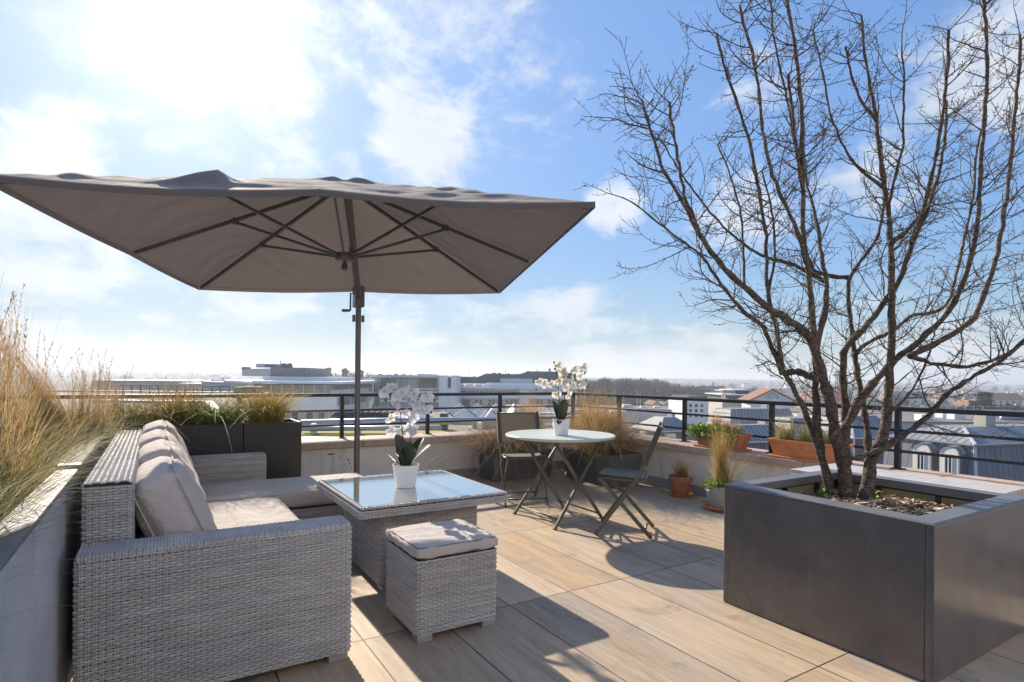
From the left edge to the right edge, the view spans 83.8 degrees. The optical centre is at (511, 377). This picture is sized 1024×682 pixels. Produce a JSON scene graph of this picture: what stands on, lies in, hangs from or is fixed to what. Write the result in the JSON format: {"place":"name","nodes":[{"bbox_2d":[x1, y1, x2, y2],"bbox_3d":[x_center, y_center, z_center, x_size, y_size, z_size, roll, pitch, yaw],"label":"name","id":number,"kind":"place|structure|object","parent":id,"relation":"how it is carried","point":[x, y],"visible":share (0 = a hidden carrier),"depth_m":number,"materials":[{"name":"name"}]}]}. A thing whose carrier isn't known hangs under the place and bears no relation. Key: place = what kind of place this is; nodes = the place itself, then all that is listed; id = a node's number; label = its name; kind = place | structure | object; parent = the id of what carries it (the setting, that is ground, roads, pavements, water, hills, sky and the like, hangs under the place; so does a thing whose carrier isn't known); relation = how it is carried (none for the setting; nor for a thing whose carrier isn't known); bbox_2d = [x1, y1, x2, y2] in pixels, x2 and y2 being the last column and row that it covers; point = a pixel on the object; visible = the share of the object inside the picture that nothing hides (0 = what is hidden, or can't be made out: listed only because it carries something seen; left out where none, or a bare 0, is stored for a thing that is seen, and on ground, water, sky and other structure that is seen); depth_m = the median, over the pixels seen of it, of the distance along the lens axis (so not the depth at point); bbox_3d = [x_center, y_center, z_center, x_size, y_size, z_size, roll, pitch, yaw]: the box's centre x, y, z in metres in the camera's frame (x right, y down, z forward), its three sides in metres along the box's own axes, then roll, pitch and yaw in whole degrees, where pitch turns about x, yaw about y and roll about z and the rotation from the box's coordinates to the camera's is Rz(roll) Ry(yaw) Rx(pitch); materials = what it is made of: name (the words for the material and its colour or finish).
{"place":"outdoors","nodes":[
{"label":"outdoors","id":0,"kind":"place"},
{"bbox_2d":[95,380,203,390],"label":"office building","id":1,"kind":"structure","parent":0,"point":[134,382],"depth_m":240.00,"materials":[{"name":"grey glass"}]},
{"bbox_2d":[37,385,268,419],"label":"flat roof building","id":2,"kind":"structure","parent":0,"point":[247,388],"depth_m":61.88,"materials":[{"name":"concrete"}]},
{"bbox_2d":[179,381,200,390],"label":"office building","id":3,"kind":"structure","parent":0,"point":[195,384],"depth_m":205.00,"materials":[{"name":"white glass"}]},
{"bbox_2d":[201,380,230,391],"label":"office building","id":4,"kind":"structure","parent":0,"point":[215,383],"depth_m":195.00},
{"bbox_2d":[224,361,378,419],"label":"office building","id":5,"kind":"structure","parent":0,"point":[321,380],"depth_m":123.00,"materials":[{"name":"grey glass"}]},
{"bbox_2d":[360,379,373,408],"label":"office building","id":6,"kind":"structure","parent":0,"point":[372,392],"depth_m":183.00,"materials":[{"name":"grey glass"}]},
{"bbox_2d":[330,411,448,418],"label":"flat roof building","id":7,"kind":"structure","parent":0,"point":[367,414],"depth_m":64.74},
{"bbox_2d":[297,413,569,438],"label":"flat roof building","id":8,"kind":"structure","parent":0,"point":[330,431],"depth_m":28.72,"materials":[{"name":"concrete"}]},
{"bbox_2d":[443,403,523,416],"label":"factory shed","id":9,"kind":"structure","parent":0,"point":[478,412],"depth_m":83.90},
{"bbox_2d":[0,371,1023,414],"bbox_3d":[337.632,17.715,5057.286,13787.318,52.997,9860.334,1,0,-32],"label":"ground","id":10,"kind":"structure","parent":0,"point":[233,376],"depth_m":1669.77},
{"bbox_2d":[119,375,133,379],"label":"town house","id":11,"kind":"structure","parent":10,"relation":"on","point":[128,378],"depth_m":1050.51,"materials":[{"name":"stone"}]},
{"bbox_2d":[373,372,462,411],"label":"office building","id":12,"kind":"structure","parent":10,"relation":"on","point":[426,383],"depth_m":151.02,"materials":[{"name":"white concrete"}]},
{"bbox_2d":[381,378,395,386],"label":"window","id":13,"kind":"structure","parent":12,"relation":"in","point":[384,381],"depth_m":151.04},
{"bbox_2d":[419,378,436,387],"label":"window","id":14,"kind":"structure","parent":12,"relation":"in","point":[423,382],"depth_m":151.00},
{"bbox_2d":[0,370,1023,388],"bbox_3d":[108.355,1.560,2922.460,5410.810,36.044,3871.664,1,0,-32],"label":"woods","id":15,"kind":"object","parent":10,"relation":"on","point":[666,379],"visible":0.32,"depth_m":2145.14,"materials":[{"name":"grey plant"}]},
{"bbox_2d":[505,404,637,429],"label":"flat roof building","id":16,"kind":"structure","parent":10,"relation":"on","point":[630,414],"depth_m":105.23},
{"bbox_2d":[587,396,610,404],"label":"town tree","id":17,"kind":"object","parent":10,"relation":"on","point":[604,401],"visible":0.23,"depth_m":243.64,"materials":[{"name":"brown plant"}]},
{"bbox_2d":[576,377,710,405],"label":"wood","id":18,"kind":"object","parent":10,"relation":"on","point":[651,387],"visible":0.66,"depth_m":287.81,"materials":[{"name":"grey plant"}]},
{"bbox_2d":[628,406,670,421],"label":"flat roof building","id":19,"kind":"structure","parent":10,"relation":"on","point":[652,408],"depth_m":130.00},
{"bbox_2d":[701,384,724,392],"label":"town house","id":20,"kind":"structure","parent":10,"relation":"on","point":[711,388],"depth_m":428.36,"materials":[{"name":"stone"}]},
{"bbox_2d":[705,389,748,420],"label":"apartment block","id":21,"kind":"structure","parent":10,"relation":"on","point":[731,394],"depth_m":139.00,"materials":[{"name":"stone"}]},
{"bbox_2d":[707,404,792,423],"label":"zinc roof house","id":22,"kind":"structure","parent":10,"relation":"on","point":[762,412],"depth_m":86.48,"materials":[{"name":"metal"}]},
{"bbox_2d":[783,388,793,396],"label":"town house","id":23,"kind":"structure","parent":10,"relation":"on","point":[788,392],"depth_m":667.68,"materials":[{"name":"grey tile"}]},
{"bbox_2d":[795,392,824,407],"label":"town house","id":24,"kind":"structure","parent":10,"relation":"on","point":[803,397],"depth_m":302.31,"materials":[{"name":"beige tile"}]},
{"bbox_2d":[831,369,840,403],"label":"lattice mast","id":25,"kind":"object","parent":10,"relation":"on","point":[837,401],"visible":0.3,"depth_m":189.60,"materials":[{"name":"red metal"}]},
{"bbox_2d":[892,396,914,406],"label":"town tree","id":26,"kind":"object","parent":10,"relation":"on","point":[900,400],"visible":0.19,"depth_m":209.49,"materials":[{"name":"grey plant"}]},
{"bbox_2d":[789,405,1023,428],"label":"flat roof building","id":27,"kind":"structure","parent":10,"relation":"on","point":[909,419],"depth_m":79.00,"materials":[{"name":"silver metal"}]},
{"bbox_2d":[893,390,926,405],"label":"town house","id":28,"kind":"structure","parent":10,"relation":"on","point":[914,400],"depth_m":313.04,"materials":[{"name":"stone"}]},
{"bbox_2d":[917,398,933,407],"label":"town tree","id":29,"kind":"object","parent":10,"relation":"on","point":[921,402],"visible":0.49,"depth_m":297.66,"materials":[{"name":"grey plant"}]},
{"bbox_2d":[927,392,945,402],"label":"town house","id":30,"kind":"structure","parent":10,"relation":"on","point":[935,400],"depth_m":526.52,"materials":[{"name":"beige tile"}]},
{"bbox_2d":[953,394,971,402],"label":"town house","id":31,"kind":"structure","parent":10,"relation":"on","point":[961,397],"depth_m":443.85,"materials":[{"name":"grey tile"}]},
{"bbox_2d":[950,396,976,407],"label":"town house","id":32,"kind":"structure","parent":10,"relation":"on","point":[959,402],"depth_m":299.75,"materials":[{"name":"orange tile"}]},
{"bbox_2d":[959,399,1006,409],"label":"town tree","id":33,"kind":"object","parent":10,"relation":"on","point":[976,404],"visible":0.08,"depth_m":188.89,"materials":[{"name":"grey plant"}]},
{"bbox_2d":[980,391,995,408],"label":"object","id":34,"kind":"object","parent":10,"relation":"on","point":[987,400],"visible":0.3,"depth_m":182.70,"materials":[{"name":"grey concrete"}]},
{"bbox_2d":[991,391,1023,405],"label":"town house","id":35,"kind":"structure","parent":10,"relation":"on","point":[1006,398],"depth_m":337.61,"materials":[{"name":"grey tile"}]},
{"bbox_2d":[999,402,1023,409],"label":"town tree","id":36,"kind":"object","parent":10,"relation":"on","point":[1015,407],"visible":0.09,"depth_m":199.09,"materials":[{"name":"grey plant"}]},
{"bbox_2d":[0,0,1023,384],"label":"sky","id":37,"kind":"structure","parent":0,"point":[479,95],"materials":[{"name":"blue"}]},
{"bbox_2d":[460,369,577,411],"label":"office building","id":38,"kind":"structure","parent":0,"point":[498,382],"depth_m":165.00,"materials":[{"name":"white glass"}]},
{"bbox_2d":[460,399,479,406],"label":"window","id":39,"kind":"structure","parent":38,"relation":"in","point":[472,401],"depth_m":164.75,"materials":[{"name":"glass"}]},
{"bbox_2d":[482,399,497,406],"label":"window","id":40,"kind":"structure","parent":38,"relation":"in","point":[484,401],"depth_m":164.75,"materials":[{"name":"glass"}]},
{"bbox_2d":[502,399,518,405],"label":"window","id":41,"kind":"structure","parent":38,"relation":"in","point":[503,400],"depth_m":164.75,"materials":[{"name":"glass"}]},
{"bbox_2d":[69,468,1023,681],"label":"terrace floor","id":42,"kind":"structure","parent":0,"point":[620,596],"depth_m":2.79,"materials":[{"name":"brown wood"}]},
{"bbox_2d":[0,427,111,681],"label":"planter bed","id":43,"kind":"object","parent":42,"relation":"on","point":[25,656],"visible":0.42,"depth_m":1.69,"materials":[{"name":"concrete"}]},
{"bbox_2d":[0,287,87,506],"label":"grass clump","id":44,"kind":"object","parent":43,"relation":"on","point":[9,450],"visible":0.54,"depth_m":2.07,"materials":[{"name":"beige plant"}]},
{"bbox_2d":[0,270,106,474],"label":"grass clump","id":45,"kind":"object","parent":43,"relation":"on","point":[9,362],"visible":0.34,"depth_m":2.64,"materials":[{"name":"beige plant"}]},
{"bbox_2d":[0,318,117,447],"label":"grass clump","id":46,"kind":"object","parent":43,"relation":"on","point":[61,408],"visible":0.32,"depth_m":3.23,"materials":[{"name":"beige plant"}]},
{"bbox_2d":[0,322,123,450],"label":"grass clump","id":47,"kind":"object","parent":43,"relation":"on","point":[39,406],"visible":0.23,"depth_m":3.14,"materials":[{"name":"beige plant"}]},
{"bbox_2d":[41,344,140,452],"bbox_3d":[-2.682,0.113,3.717,0.905,0.735,0.769,1,0,-32],"label":"grass clump","id":48,"kind":"object","parent":43,"relation":"on","point":[86,403],"visible":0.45,"depth_m":3.70,"materials":[{"name":"beige plant"}]},
{"bbox_2d":[75,362,133,433],"bbox_3d":[-3.087,0.168,4.401,0.643,0.616,0.765,1,0,-32],"label":"grass clump","id":49,"kind":"object","parent":43,"relation":"on","point":[117,391],"visible":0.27,"depth_m":4.38,"materials":[{"name":"beige plant"}]},
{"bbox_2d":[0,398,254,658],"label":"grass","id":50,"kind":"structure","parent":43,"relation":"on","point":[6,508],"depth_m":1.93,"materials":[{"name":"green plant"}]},
{"bbox_2d":[116,423,242,455],"bbox_3d":[-2.655,0.767,4.583,0.850,0.803,0.420,1,0,-32],"label":"planter box","id":51,"kind":"object","parent":42,"relation":"on","point":[208,439],"visible":0.12,"depth_m":4.51,"materials":[{"name":"metal"}]},
{"bbox_2d":[66,389,232,427],"bbox_3d":[-2.617,0.229,4.164,1.138,0.355,1.711,1,0,-61],"label":"sedge","id":52,"kind":"object","parent":51,"relation":"in","point":[140,416],"visible":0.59,"depth_m":4.32,"materials":[{"name":"green plant"}]},
{"bbox_2d":[113,369,240,424],"bbox_3d":[-2.520,0.149,4.447,1.785,0.517,1.516,1,0,4],"label":"sedge","id":53,"kind":"object","parent":51,"relation":"in","point":[180,419],"visible":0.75,"depth_m":4.46,"materials":[{"name":"green plant"}]},
{"bbox_2d":[100,389,292,452],"bbox_3d":[-2.442,0.251,4.296,1.492,0.393,1.813,1,0,-2],"label":"sedge","id":54,"kind":"object","parent":51,"relation":"in","point":[199,418],"visible":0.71,"depth_m":4.53,"materials":[{"name":"green plant"}]},
{"bbox_2d":[157,390,273,423],"bbox_3d":[-2.221,0.237,4.544,1.322,0.346,1.123,1,0,39],"label":"sedge","id":55,"kind":"object","parent":51,"relation":"in","point":[231,418],"visible":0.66,"depth_m":4.67,"materials":[{"name":"green plant"}]},
{"bbox_2d":[72,430,360,681],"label":"corner sofa","id":56,"kind":"object","parent":42,"relation":"on","point":[262,584],"visible":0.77,"depth_m":2.17,"materials":[{"name":"grey wicker"}]},
{"bbox_2d":[138,429,193,468],"bbox_3d":[-2.058,0.565,3.417,0.351,0.502,0.586,1,0,-32],"label":"back cushion","id":57,"kind":"object","parent":56,"relation":"on","point":[152,435],"visible":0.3,"depth_m":3.27,"materials":[{"name":"fabric"}]},
{"bbox_2d":[139,420,194,469],"bbox_3d":[-2.330,0.551,3.866,0.345,0.520,0.586,1,0,-32],"label":"back cushion","id":58,"kind":"object","parent":56,"relation":"on","point":[159,424],"visible":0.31,"depth_m":3.72,"materials":[{"name":"fabric"}]},
{"bbox_2d":[138,439,205,497],"bbox_3d":[-1.766,0.573,2.962,0.344,0.490,0.586,1,0,-32],"label":"back cushion","id":59,"kind":"object","parent":56,"relation":"on","point":[175,451],"visible":0.32,"depth_m":2.81,"materials":[{"name":"fabric"}]},
{"bbox_2d":[134,456,216,537],"bbox_3d":[-1.474,0.590,2.496,0.343,0.463,0.586,1,0,-32],"label":"back cushion","id":60,"kind":"object","parent":56,"relation":"on","point":[197,514],"visible":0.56,"depth_m":2.26,"materials":[{"name":"fabric"}]},
{"bbox_2d":[241,419,301,478],"bbox_3d":[-2.099,0.773,4.930,0.449,0.803,0.420,1,0,-32],"label":"planter box","id":61,"kind":"object","parent":42,"relation":"on","point":[278,444],"visible":0.38,"depth_m":4.77,"materials":[{"name":"metal"}]},
{"bbox_2d":[199,377,355,430],"bbox_3d":[-1.882,0.193,4.644,1.396,0.443,1.758,1,0,-17],"label":"sedge","id":62,"kind":"object","parent":61,"relation":"in","point":[264,415],"visible":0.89,"depth_m":4.83,"materials":[{"name":"green plant"}]},
{"bbox_2d":[0,169,594,473],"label":"parasol","id":63,"kind":"object","parent":42,"relation":"on","point":[220,230],"visible":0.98,"depth_m":4.00,"materials":[{"name":"fabric"}]},
{"bbox_2d":[316,470,508,590],"bbox_3d":[-0.664,0.939,3.651,0.934,0.505,0.974,1,0,-32],"label":"table","id":64,"kind":"object","parent":42,"relation":"on","point":[375,507],"visible":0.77,"depth_m":3.38,"materials":[{"name":"grey wicker"}]},
{"bbox_2d":[379,383,435,488],"bbox_3d":[-0.663,0.360,3.590,0.356,0.654,0.224,1,0,-19],"label":"orchid","id":65,"kind":"object","parent":64,"relation":"on","point":[405,469],"visible":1,"depth_m":3.58,"materials":[{"name":"white plant"}]},
{"bbox_2d":[385,519,497,643],"bbox_3d":[-0.357,0.975,2.838,0.428,0.441,0.431,1,0,-32],"label":"ottoman","id":66,"kind":"object","parent":42,"relation":"on","point":[441,575],"visible":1,"depth_m":2.68,"materials":[{"name":"grey wicker"}]},
{"bbox_2d":[479,448,552,481],"bbox_3d":[0.052,1.035,6.918,0.860,0.328,0.360,1,0,-32],"label":"trough","id":67,"kind":"object","parent":42,"relation":"on","point":[528,469],"visible":0.5,"depth_m":6.73,"materials":[{"name":"metal"}]},
{"bbox_2d":[372,418,629,477],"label":"feather grass","id":68,"kind":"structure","parent":67,"relation":"in","point":[483,450],"depth_m":6.52,"materials":[{"name":"yellow plant"}]},
{"bbox_2d":[423,375,617,491],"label":"feather grass","id":69,"kind":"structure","parent":67,"relation":"in","point":[543,446],"depth_m":6.81,"materials":[{"name":"beige plant"}]},
{"bbox_2d":[496,412,547,506],"bbox_3d":[0.096,0.775,5.585,0.434,0.863,0.510,1,0,-11],"label":"folding chair","id":70,"kind":"object","parent":42,"relation":"on","point":[510,421],"visible":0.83,"depth_m":5.73,"materials":[{"name":"grey metal"}]},
{"bbox_2d":[505,429,614,529],"bbox_3d":[0.409,0.846,4.919,0.940,0.724,0.940,1,0,-32],"label":"bistro table","id":71,"kind":"object","parent":42,"relation":"on","point":[549,436],"visible":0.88,"depth_m":4.77,"materials":[{"name":"grey metal"}]},
{"bbox_2d":[534,361,588,435],"bbox_3d":[0.421,0.170,4.808,0.441,0.624,0.230,1,0,15],"label":"orchid","id":72,"kind":"object","parent":71,"relation":"on","point":[560,425],"visible":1,"depth_m":4.80,"materials":[{"name":"white plant"}]},
{"bbox_2d":[562,446,642,487],"bbox_3d":[1.048,1.031,6.737,0.480,0.358,0.880,1,0,-32],"label":"trough","id":73,"kind":"object","parent":42,"relation":"on","point":[575,460],"visible":0.56,"depth_m":6.47,"materials":[{"name":"metal"}]},
{"bbox_2d":[540,381,679,450],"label":"feather grass","id":74,"kind":"object","parent":73,"relation":"in","point":[587,417],"depth_m":6.89,"materials":[{"name":"beige plant"}]},
{"bbox_2d":[510,384,749,484],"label":"feather grass","id":75,"kind":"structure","parent":73,"relation":"in","point":[625,442],"depth_m":6.39,"materials":[{"name":"yellow plant"}]},
{"bbox_2d":[594,422,664,538],"bbox_3d":[0.932,0.784,4.513,0.510,0.863,0.434,1,0,16],"label":"folding chair","id":76,"kind":"object","parent":42,"relation":"on","point":[635,475],"visible":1,"depth_m":4.37,"materials":[{"name":"grey metal"}]},
{"bbox_2d":[667,474,693,497],"bbox_3d":[1.743,1.115,5.904,0.270,0.206,0.270,1,0,-32],"label":"flower pot","id":77,"kind":"object","parent":42,"relation":"on","point":[680,486],"visible":0.94,"depth_m":5.83,"materials":[{"name":"ceramic"}]},
{"bbox_2d":[666,458,691,477],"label":"grass tuft","id":78,"kind":"object","parent":77,"relation":"in","point":[682,473],"visible":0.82,"depth_m":5.89,"materials":[{"name":"brown plant"}]},
{"bbox_2d":[702,484,723,511],"bbox_3d":[1.936,1.107,5.300,0.324,0.227,0.324,1,0,-32],"label":"flower pot","id":79,"kind":"object","parent":42,"relation":"on","point":[715,497],"visible":0.49,"depth_m":5.21,"materials":[{"name":"ceramic"}]},
{"bbox_2d":[700,478,735,488],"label":"creeping plant","id":80,"kind":"object","parent":79,"relation":"in","point":[713,484],"visible":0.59,"depth_m":5.25,"materials":[{"name":"green plant"}]},
{"bbox_2d":[685,423,762,486],"bbox_3d":[1.906,0.713,5.291,0.801,0.637,0.971,1,0,33],"label":"grass tuft","id":81,"kind":"object","parent":79,"relation":"in","point":[721,463],"visible":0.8,"depth_m":5.27,"materials":[{"name":"beige plant"}]},
{"bbox_2d":[723,469,1023,681],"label":"tree planter","id":82,"kind":"object","parent":42,"relation":"on","point":[937,596],"visible":0.95,"depth_m":2.56,"materials":[{"name":"metal"}]},
{"bbox_2d":[574,0,1023,506],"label":"bare tree","id":83,"kind":"object","parent":82,"relation":"in","point":[839,436],"visible":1,"depth_m":3.06,"materials":[{"name":"brown plant"}]},
{"bbox_2d":[815,488,830,497],"bbox_3d":[1.750,0.655,3.228,0.120,0.078,0.094,1,0,24],"label":"sprout","id":84,"kind":"object","parent":82,"relation":"on","point":[823,493],"visible":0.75,"depth_m":3.22,"materials":[{"name":"green plant"}]},
{"bbox_2d":[803,488,952,515],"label":"bark mulch","id":85,"kind":"object","parent":82,"relation":"on","point":[902,505],"visible":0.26,"depth_m":2.99,"materials":[{"name":"wood"}]},
{"bbox_2d":[791,463,1023,495],"bbox_3d":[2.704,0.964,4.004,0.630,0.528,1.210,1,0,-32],"label":"coping","id":86,"kind":"object","parent":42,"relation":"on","point":[1004,489],"visible":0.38,"depth_m":3.92,"materials":[{"name":"stone"}]},
{"bbox_2d":[526,409,626,422],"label":"flat roof building","id":87,"kind":"structure","parent":0,"point":[549,414],"depth_m":70.66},
{"bbox_2d":[644,400,667,406],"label":"row house","id":88,"kind":"structure","parent":0,"point":[653,403],"depth_m":151.19,"materials":[{"name":"brown tile"}]},
{"bbox_2d":[631,414,696,440],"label":"zinc roof house","id":89,"kind":"structure","parent":0,"point":[672,420],"depth_m":82.64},
{"bbox_2d":[668,394,708,427],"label":"apartment block","id":90,"kind":"structure","parent":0,"point":[697,407],"depth_m":118.00,"materials":[{"name":"stone"}]},
{"bbox_2d":[734,421,797,449],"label":"zinc roof house","id":91,"kind":"structure","parent":0,"point":[760,427],"depth_m":64.33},
{"bbox_2d":[738,388,795,407],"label":"hotel building","id":92,"kind":"structure","parent":0,"point":[766,394],"depth_m":115.22,"materials":[{"name":"orange tile"}]},
{"bbox_2d":[775,413,822,437],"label":"zinc roof house","id":93,"kind":"structure","parent":0,"point":[799,417],"depth_m":72.27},
{"bbox_2d":[821,411,893,463],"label":"zinc roof house","id":94,"kind":"structure","parent":0,"point":[856,436],"depth_m":67.54,"materials":[{"name":"metal"}]},
{"bbox_2d":[883,415,1023,481],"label":"mansard house","id":95,"kind":"structure","parent":0,"point":[1006,450],"depth_m":46.51,"materials":[{"name":"metal"}]},
{"bbox_3d":[2.105,7.974,-0.685,15.000,22.500,16.520,1,0,-32],"label":"apartment block","id":96,"kind":"object","parent":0,"visible":0},
{"bbox_2d":[301,427,571,476],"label":"parapet wall","id":97,"kind":"structure","parent":96,"relation":"on","point":[327,455],"depth_m":6.36,"materials":[{"name":"concrete"}]},
{"bbox_2d":[24,392,1023,469],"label":"railing","id":98,"kind":"object","parent":97,"relation":"on","point":[897,450],"visible":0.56,"depth_m":5.83,"materials":[{"name":"metal"}]},
{"bbox_2d":[627,433,1023,496],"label":"parapet wall","id":99,"kind":"structure","parent":96,"relation":"on","point":[657,468],"depth_m":5.81,"materials":[{"name":"concrete"}]},
{"bbox_2d":[693,430,752,451],"bbox_3d":[2.129,0.631,5.794,0.216,0.169,0.562,1,0,-32],"label":"window box","id":100,"kind":"object","parent":99,"relation":"on","point":[741,443],"visible":0.61,"depth_m":5.61,"materials":[{"name":"ceramic"}]},
{"bbox_2d":[705,411,724,428],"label":"grass tuft","id":101,"kind":"object","parent":100,"relation":"in","point":[716,421],"visible":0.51,"depth_m":5.85,"materials":[{"name":"beige plant"}]},
{"bbox_2d":[685,422,750,440],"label":"ivy plant","id":102,"kind":"object","parent":100,"relation":"in","point":[703,427],"visible":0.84,"depth_m":5.84,"materials":[{"name":"green plant"}]},
{"bbox_2d":[719,417,732,432],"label":"grass tuft","id":103,"kind":"object","parent":100,"relation":"in","point":[725,426],"visible":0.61,"depth_m":5.73,"materials":[{"name":"beige plant"}]},
{"bbox_2d":[727,422,742,433],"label":"grass tuft","id":104,"kind":"object","parent":100,"relation":"in","point":[733,429],"visible":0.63,"depth_m":5.64,"materials":[{"name":"beige plant"}]},
{"bbox_2d":[766,437,853,463],"bbox_3d":[2.602,0.639,5.016,0.227,0.164,0.666,1,0,-32],"label":"window box","id":105,"kind":"object","parent":99,"relation":"on","point":[795,449],"visible":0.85,"depth_m":5.00,"materials":[{"name":"ceramic"}]},
{"bbox_2d":[764,414,804,440],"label":"grass tuft","id":106,"kind":"object","parent":105,"relation":"on","point":[784,434],"visible":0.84,"depth_m":5.17,"materials":[{"name":"beige plant"}]},
{"bbox_2d":[788,422,811,442],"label":"grass tuft","id":107,"kind":"object","parent":105,"relation":"on","point":[804,434],"visible":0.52,"depth_m":5.01,"materials":[{"name":"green plant"}]},
{"bbox_2d":[821,427,831,444],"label":"grass tuft","id":108,"kind":"object","parent":105,"relation":"on","point":[826,439],"visible":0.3,"depth_m":4.84,"materials":[{"name":"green plant"}]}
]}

